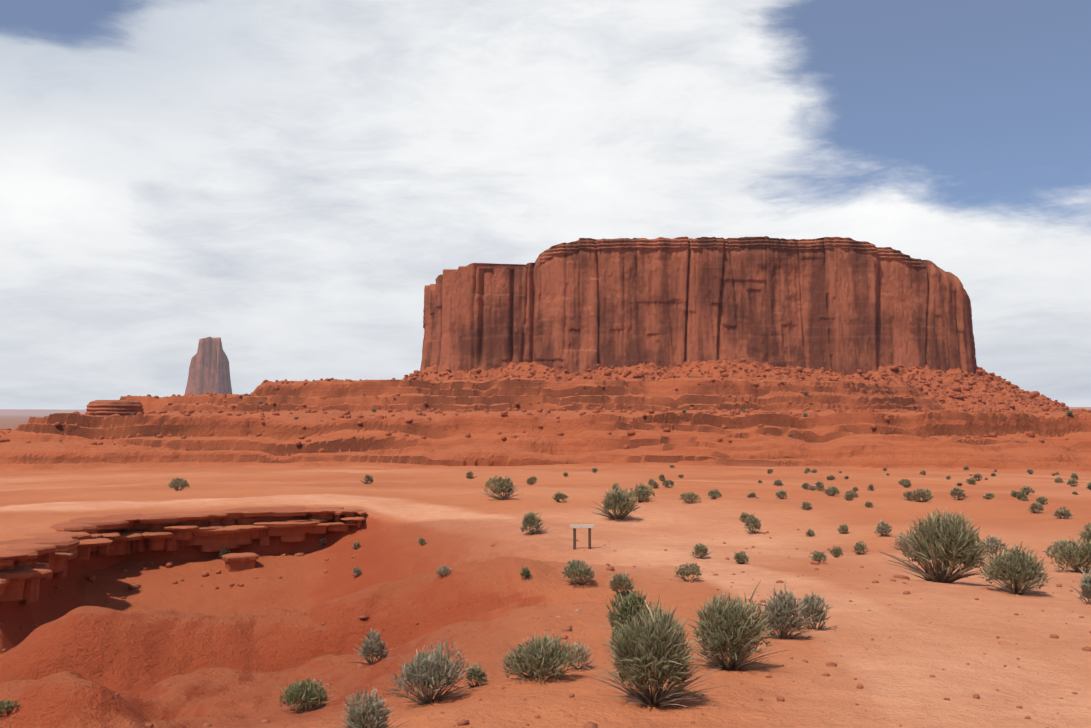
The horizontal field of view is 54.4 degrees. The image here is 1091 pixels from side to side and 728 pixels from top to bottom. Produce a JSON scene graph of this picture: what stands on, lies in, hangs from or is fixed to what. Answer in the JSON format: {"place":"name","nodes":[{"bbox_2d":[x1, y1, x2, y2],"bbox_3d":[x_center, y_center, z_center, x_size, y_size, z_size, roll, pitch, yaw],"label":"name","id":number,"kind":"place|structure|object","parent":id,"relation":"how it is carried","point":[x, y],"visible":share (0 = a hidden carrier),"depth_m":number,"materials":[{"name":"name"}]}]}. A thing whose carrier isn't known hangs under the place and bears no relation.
{"place":"outdoors","nodes":[
{"label":"outdoors","id":0,"kind":"place"},
{"bbox_2d":[0,360,1090,727],"bbox_3d":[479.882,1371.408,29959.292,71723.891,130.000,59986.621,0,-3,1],"label":"terrain","id":1,"kind":"structure","parent":0,"point":[150,638],"depth_m":57.42,"materials":[{"name":"orange sand"}]},
{"bbox_2d":[85,400,144,416],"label":"rock outcrop","id":2,"kind":"object","parent":1,"relation":"on","point":[107,408],"visible":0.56,"depth_m":330.94,"materials":[{"name":"red stone"}]},
{"bbox_2d":[0,546,355,651],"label":"ledge debris","id":3,"kind":"object","parent":1,"relation":"on","point":[137,586],"visible":0.5,"depth_m":59.57,"materials":[{"name":"red stone"}]},
{"bbox_2d":[0,506,366,603],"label":"rock ledges","id":4,"kind":"object","parent":1,"relation":"on","point":[27,566],"visible":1,"depth_m":62.28,"materials":[{"name":"red stone"}]},
{"bbox_2d":[184,337,231,394],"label":"butte","id":5,"kind":"object","parent":1,"relation":"on","point":[209,369],"visible":0.94,"depth_m":3964.00,"materials":[{"name":"red stone"}]},
{"bbox_2d":[0,372,1090,727],"bbox_3d":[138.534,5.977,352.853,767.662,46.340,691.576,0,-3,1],"label":"desert scrub","id":6,"kind":"object","parent":1,"relation":"on","point":[652,648],"visible":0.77,"depth_m":14.51,"materials":[{"name":"green plant"}]},
{"bbox_2d":[0,358,1090,452],"bbox_3d":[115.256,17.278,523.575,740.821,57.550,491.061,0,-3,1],"label":"talus boulders","id":7,"kind":"object","parent":1,"relation":"on","point":[711,410],"visible":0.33,"depth_m":495.25,"materials":[{"name":"red stone"}]},
{"bbox_2d":[40,529,1090,727],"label":"pebbles","id":8,"kind":"object","parent":1,"relation":"on","point":[594,725],"visible":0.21,"depth_m":15.15,"materials":[{"name":"red stone"}]},
{"bbox_2d":[570,524,594,549],"bbox_3d":[1.370,6.573,39.646,0.918,1.142,0.159,0,-3,-5],"label":"wooden sign","id":9,"kind":"object","parent":1,"relation":"on","point":[588,526],"visible":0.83,"depth_m":39.61,"materials":[{"name":"brown wood"}]},
{"bbox_2d":[556,600,811,652],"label":"pale stones","id":10,"kind":"object","parent":1,"relation":"on","point":[576,610],"visible":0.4,"depth_m":14.61,"materials":[{"name":"stone"}]},
{"bbox_2d":[420,236,976,375],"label":"mesa","id":11,"kind":"structure","parent":1,"relation":"on","point":[846,306],"depth_m":693.01,"materials":[{"name":"red stone"}]},
{"bbox_2d":[0,0,1090,409],"label":"sky","id":12,"kind":"structure","parent":0,"point":[285,182],"materials":[{"name":"white"}]}
]}

